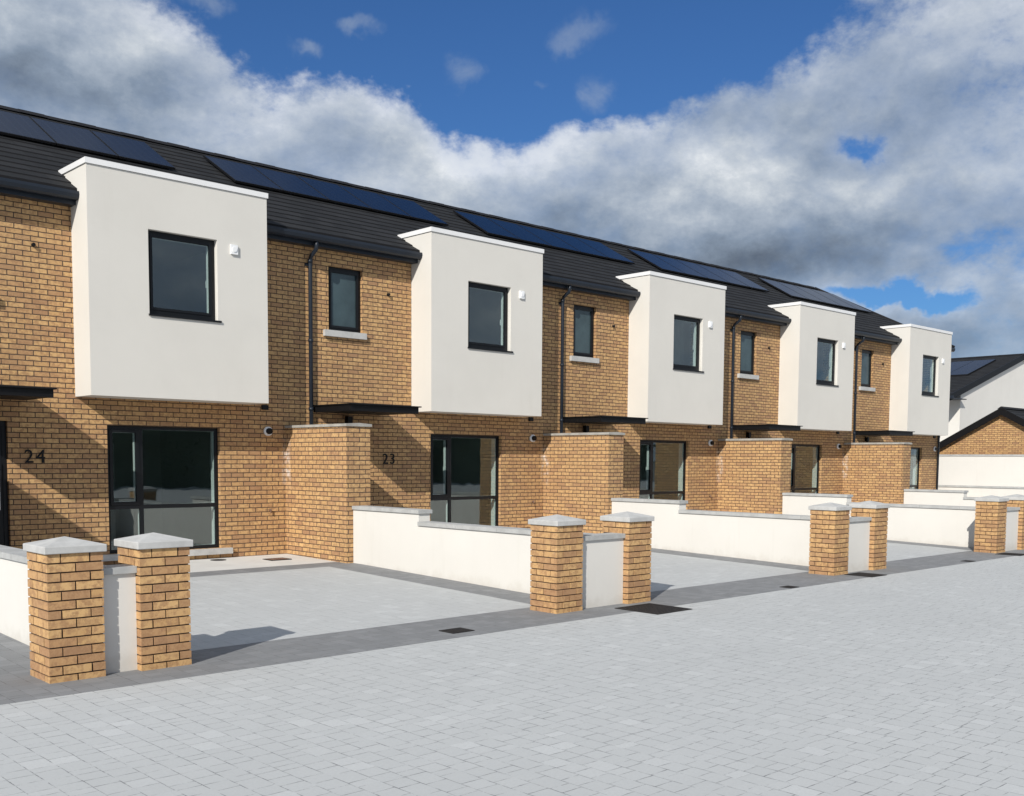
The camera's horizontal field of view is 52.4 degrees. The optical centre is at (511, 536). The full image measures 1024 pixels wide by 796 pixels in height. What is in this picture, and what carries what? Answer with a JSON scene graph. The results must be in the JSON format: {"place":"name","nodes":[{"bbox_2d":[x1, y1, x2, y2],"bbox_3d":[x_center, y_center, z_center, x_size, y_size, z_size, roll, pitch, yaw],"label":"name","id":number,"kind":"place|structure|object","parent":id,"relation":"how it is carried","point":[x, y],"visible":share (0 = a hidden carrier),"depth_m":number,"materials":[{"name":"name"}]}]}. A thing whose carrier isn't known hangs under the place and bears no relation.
{"place":"outdoors","nodes":[
{"label":"outdoors","id":0,"kind":"place"},
{"bbox_2d":[188,554,334,572],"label":"path","id":1,"kind":"structure","parent":0,"point":[203,565],"depth_m":16.91,"materials":[{"name":"concrete"}]},
{"bbox_2d":[0,105,293,564],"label":"terraced house","id":2,"kind":"structure","parent":1,"relation":"on","point":[142,356],"depth_m":16.15,"materials":[{"name":"brick"}]},
{"bbox_2d":[0,421,8,545],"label":"front door","id":3,"kind":"structure","parent":2,"relation":"in","point":[4,520],"depth_m":15.15,"materials":[{"name":"black glass"}]},
{"bbox_2d":[101,425,232,560],"bbox_3d":[-5.630,-0.715,16.848,2.230,2.097,0.364,-4,6,-43],"label":"window","id":4,"kind":"structure","parent":2,"relation":"in","point":[138,503],"depth_m":16.59,"materials":[{"name":"black metal"}]},
{"bbox_2d":[148,230,221,322],"bbox_3d":[-5.147,-4.023,16.231,1.192,1.292,0.287,-4,6,-43],"label":"window","id":5,"kind":"structure","parent":2,"relation":"in","point":[209,316],"depth_m":16.29,"materials":[{"name":"black metal"}]},
{"bbox_2d":[263,557,291,560],"bbox_3d":[-3.924,0.385,17.409,0.380,0.013,0.300,-4,6,-43],"label":"access cover","id":6,"kind":"object","parent":1,"relation":"on","point":[274,559],"visible":1,"depth_m":17.35,"materials":[{"name":"metal"}]},
{"bbox_2d":[188,567,530,650],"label":"driveway","id":7,"kind":"structure","parent":0,"point":[237,609],"depth_m":12.84,"materials":[{"name":"grey concrete"}]},
{"bbox_2d":[190,562,530,603],"bbox_3d":[-3.248,0.773,13.289,6.169,0.125,5.290,-4,6,-43],"label":"driveway edging","id":8,"kind":"object","parent":7,"relation":"on","point":[516,596],"visible":0.79,"depth_m":15.40,"materials":[{"name":"grey concrete"}]},
{"bbox_2d":[0,555,1023,795],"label":"road","id":9,"kind":"structure","parent":0,"point":[910,683],"depth_m":7.53,"materials":[{"name":"grey concrete"}]},
{"bbox_2d":[615,603,690,614],"bbox_3d":[1.747,0.894,12.858,0.680,0.007,0.680,-4,6,-43],"label":"drain cover","id":10,"kind":"object","parent":9,"relation":"on","point":[652,608],"visible":1,"depth_m":12.85,"materials":[{"name":"metal"}]},
{"bbox_2d":[0,550,1023,704],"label":"paving border","id":11,"kind":"object","parent":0,"point":[20,687],"visible":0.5,"depth_m":10.81,"materials":[{"name":"grey concrete"}]},
{"bbox_2d":[23,536,106,683],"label":"gate pillar","id":12,"kind":"structure","parent":11,"relation":"on","point":[66,604],"depth_m":8.50,"materials":[{"name":"brick"}]},
{"bbox_2d":[102,564,136,673],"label":"panel wall","id":13,"kind":"structure","parent":11,"relation":"on","point":[119,615],"depth_m":8.85,"materials":[{"name":"paint"}]},
{"bbox_2d":[114,532,192,670],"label":"gate pillar","id":14,"kind":"structure","parent":11,"relation":"on","point":[162,576],"depth_m":9.01,"materials":[{"name":"brick"}]},
{"bbox_2d":[439,627,474,633],"bbox_3d":[-0.590,1.007,11.113,0.300,0.006,0.240,-4,6,-43],"label":"gully grate","id":15,"kind":"object","parent":11,"relation":"on","point":[456,630],"visible":1,"depth_m":11.10,"materials":[{"name":"metal"}]},
{"bbox_2d":[528,514,585,613],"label":"gate pillar","id":16,"kind":"structure","parent":11,"relation":"on","point":[556,566],"depth_m":12.51,"materials":[{"name":"brick"}]},
{"bbox_2d":[581,533,624,608],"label":"panel wall","id":17,"kind":"structure","parent":11,"relation":"on","point":[602,568],"depth_m":13.04,"materials":[{"name":"paint"}]},
{"bbox_2d":[600,511,653,603],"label":"gate pillar","id":18,"kind":"structure","parent":11,"relation":"on","point":[636,528],"depth_m":13.37,"materials":[{"name":"brick"}]},
{"bbox_2d":[781,586,797,587],"bbox_3d":[4.044,0.740,15.183,0.225,0.006,0.192,-4,6,-43],"label":"gully grate","id":19,"kind":"object","parent":11,"relation":"on","point":[789,586],"visible":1,"depth_m":15.20,"materials":[{"name":"metal"}]},
{"bbox_2d":[808,502,851,575],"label":"gate pillar","id":20,"kind":"structure","parent":11,"relation":"on","point":[829,540],"depth_m":16.88,"materials":[{"name":"brick"}]},
{"bbox_2d":[847,517,871,572],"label":"panel wall","id":21,"kind":"structure","parent":11,"relation":"on","point":[858,542],"depth_m":17.44,"materials":[{"name":"paint"}]},
{"bbox_2d":[844,572,884,576],"bbox_3d":[5.736,0.625,16.898,0.490,0.007,0.490,-4,6,-43],"label":"drain cover","id":22,"kind":"object","parent":11,"relation":"on","point":[865,574],"visible":1,"depth_m":16.89,"materials":[{"name":"metal"}]},
{"bbox_2d":[849,501,889,569],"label":"gate pillar","id":23,"kind":"structure","parent":11,"relation":"on","point":[877,512],"depth_m":17.73,"materials":[{"name":"brick"}]},
{"bbox_2d":[974,495,1008,552],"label":"gate pillar","id":24,"kind":"structure","parent":11,"relation":"on","point":[990,522],"depth_m":21.25,"materials":[{"name":"brick"}]},
{"bbox_2d":[998,553,1023,555],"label":"drain cover","id":25,"kind":"object","parent":11,"relation":"on","point":[1016,554],"visible":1,"depth_m":20.81,"materials":[{"name":"metal"}]},
{"bbox_2d":[1005,507,1019,550],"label":"panel wall","id":26,"kind":"structure","parent":11,"relation":"on","point":[1011,534],"depth_m":21.83,"materials":[{"name":"paint"}]},
{"bbox_2d":[1002,494,1023,549],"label":"gate pillar","id":27,"kind":"structure","parent":11,"relation":"on","point":[1016,500],"depth_m":22.03,"materials":[{"name":"brick"}]},
{"bbox_2d":[0,0,1023,357],"label":"sky","id":28,"kind":"structure","parent":0,"point":[869,154],"materials":[{"name":"blue"}]},
{"bbox_2d":[650,552,808,591],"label":"driveway","id":29,"kind":"structure","parent":0,"point":[669,571],"depth_m":17.10,"materials":[{"name":"grey concrete"}]},
{"bbox_2d":[650,548,808,570],"bbox_3d":[1.398,0.484,17.658,6.169,0.125,5.290,-4,6,-43],"label":"driveway edging","id":30,"kind":"object","parent":29,"relation":"on","point":[747,561],"visible":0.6,"depth_m":18.93,"materials":[{"name":"grey concrete"}]},
{"bbox_2d":[886,543,971,560],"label":"driveway","id":31,"kind":"structure","parent":0,"point":[896,551],"depth_m":21.38,"materials":[{"name":"grey concrete"}]},
{"bbox_2d":[887,540,973,549],"bbox_3d":[6.044,0.195,22.027,6.169,0.125,5.290,-4,6,-43],"label":"driveway edging","id":32,"kind":"object","parent":31,"relation":"on","point":[931,545],"visible":0.34,"depth_m":22.77,"materials":[{"name":"grey concrete"}]},
{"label":"driveway","id":33,"kind":"structure","parent":0,"visible":0},
{"bbox_2d":[0,633,31,674],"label":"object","id":34,"kind":"structure","parent":33,"relation":"on","point":[14,656],"depth_m":9.44,"materials":[{"name":"grey concrete"}]},
{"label":"side yard","id":35,"kind":"structure","parent":0,"visible":0},
{"bbox_2d":[938,454,1023,486],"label":"boundary wall","id":36,"kind":"structure","parent":35,"relation":"on","point":[980,470],"depth_m":39.95,"materials":[{"name":"paint"}]},
{"bbox_2d":[939,406,1023,454],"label":"brick outbuilding","id":37,"kind":"structure","parent":35,"relation":"on","point":[999,431],"depth_m":40.26,"materials":[{"name":"brick"}]},
{"bbox_2d":[940,353,1023,440],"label":"white house","id":38,"kind":"structure","parent":35,"relation":"on","point":[981,387],"depth_m":52.90,"materials":[{"name":"paint"}]},
{"label":"ground","id":39,"kind":"structure","parent":0,"visible":0},
{"bbox_2d":[0,545,30,645],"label":"garden wall","id":40,"kind":"structure","parent":39,"relation":"on","point":[14,609],"depth_m":10.17,"materials":[{"name":"paint"}]},
{"bbox_2d":[352,505,595,593],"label":"garden wall","id":41,"kind":"structure","parent":39,"relation":"on","point":[413,540],"depth_m":15.42,"materials":[{"name":"paint"}]},
{"bbox_2d":[611,498,810,565],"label":"garden wall","id":42,"kind":"structure","parent":39,"relation":"on","point":[776,538],"depth_m":19.39,"materials":[{"name":"paint"}]},
{"bbox_2d":[782,493,975,547],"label":"garden wall","id":43,"kind":"structure","parent":39,"relation":"on","point":[942,525],"depth_m":23.26,"materials":[{"name":"paint"}]},
{"bbox_2d":[904,489,976,506],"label":"garden wall","id":44,"kind":"structure","parent":39,"relation":"on","point":[937,497],"depth_m":29.40,"materials":[{"name":"paint"}]},
{"bbox_2d":[938,485,1023,496],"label":"garden wall","id":45,"kind":"structure","parent":39,"relation":"on","point":[982,491],"depth_m":34.64,"materials":[{"name":"paint"}]},
{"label":"path","id":46,"kind":"structure","parent":0,"visible":0},
{"bbox_2d":[193,148,556,562],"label":"terraced house","id":47,"kind":"structure","parent":46,"relation":"on","point":[414,348],"depth_m":19.79,"materials":[{"name":"brick"}]},
{"bbox_2d":[323,266,366,339],"bbox_3d":[-3.068,-4.229,18.906,0.905,1.253,0.210,-4,6,-43],"label":"window","id":48,"kind":"structure","parent":47,"relation":"in","point":[343,284],"depth_m":18.96,"materials":[{"name":"grey glass"}]},
{"bbox_2d":[430,434,498,525],"bbox_3d":[-1.033,-1.058,21.266,1.888,1.998,0.220,-4,6,-43],"label":"window","id":49,"kind":"structure","parent":47,"relation":"in","point":[446,495],"depth_m":20.99,"materials":[{"name":"black glass"}]},
{"bbox_2d":[468,282,512,352],"bbox_3d":[-0.501,-4.312,20.600,1.192,1.292,0.287,-4,6,-43],"label":"window","id":50,"kind":"structure","parent":47,"relation":"in","point":[504,291],"depth_m":20.79,"materials":[{"name":"black glass"}]},
{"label":"path","id":51,"kind":"structure","parent":0,"visible":0},
{"bbox_2d":[448,205,731,532],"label":"terraced house","id":52,"kind":"structure","parent":51,"relation":"on","point":[633,371],"depth_m":24.13,"materials":[{"name":"brick"}]},
{"bbox_2d":[569,305,598,363],"bbox_3d":[1.578,-4.518,23.274,0.905,1.253,0.210,-4,6,-43],"label":"window","id":53,"kind":"structure","parent":52,"relation":"in","point":[583,338],"depth_m":23.35,"materials":[{"name":"clear glass"}]},
{"bbox_2d":[639,440,685,499],"bbox_3d":[3.613,-1.346,25.635,1.888,1.998,0.220,-4,6,-43],"label":"window","id":54,"kind":"structure","parent":52,"relation":"in","point":[649,491],"depth_m":25.47,"materials":[{"name":"black glass"}]},
{"bbox_2d":[673,315,703,372],"bbox_3d":[4.145,-4.601,24.969,1.192,1.292,0.287,-4,6,-43],"label":"window","id":55,"kind":"structure","parent":52,"relation":"in","point":[696,335],"depth_m":25.24,"materials":[{"name":"black glass"}]},
{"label":"path","id":56,"kind":"structure","parent":0,"visible":0},
{"bbox_2d":[625,245,857,513],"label":"terraced house","id":57,"kind":"structure","parent":56,"relation":"on","point":[788,388],"depth_m":28.43,"materials":[{"name":"brick"}]},
{"bbox_2d":[737,331,758,379],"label":"window","id":58,"kind":"structure","parent":57,"relation":"in","point":[747,338],"depth_m":27.72,"materials":[{"name":"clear glass"}]},
{"bbox_2d":[790,444,819,492],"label":"window","id":59,"kind":"structure","parent":57,"relation":"in","point":[816,448],"depth_m":30.45,"materials":[{"name":"black glass"}]},
{"bbox_2d":[816,338,838,386],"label":"window","id":60,"kind":"structure","parent":57,"relation":"in","point":[832,343],"depth_m":29.62,"materials":[{"name":"black glass"}]},
{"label":"path","id":61,"kind":"structure","parent":0,"visible":0},
{"bbox_2d":[756,274,954,503],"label":"terraced house","id":62,"kind":"structure","parent":61,"relation":"on","point":[901,397],"depth_m":32.76,"materials":[{"name":"brick"}]},
{"bbox_2d":[859,349,874,391],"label":"window","id":63,"kind":"structure","parent":62,"relation":"in","point":[866,354],"depth_m":32.10,"materials":[{"name":"clear glass"}]},
{"bbox_2d":[910,448,919,488],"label":"window","id":64,"kind":"structure","parent":62,"relation":"in","point":[916,457],"depth_m":34.95,"materials":[{"name":"black glass"}]},
{"bbox_2d":[922,355,938,396],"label":"window","id":65,"kind":"structure","parent":62,"relation":"in","point":[933,359],"depth_m":34.00,"materials":[{"name":"clear glass"}]}
]}

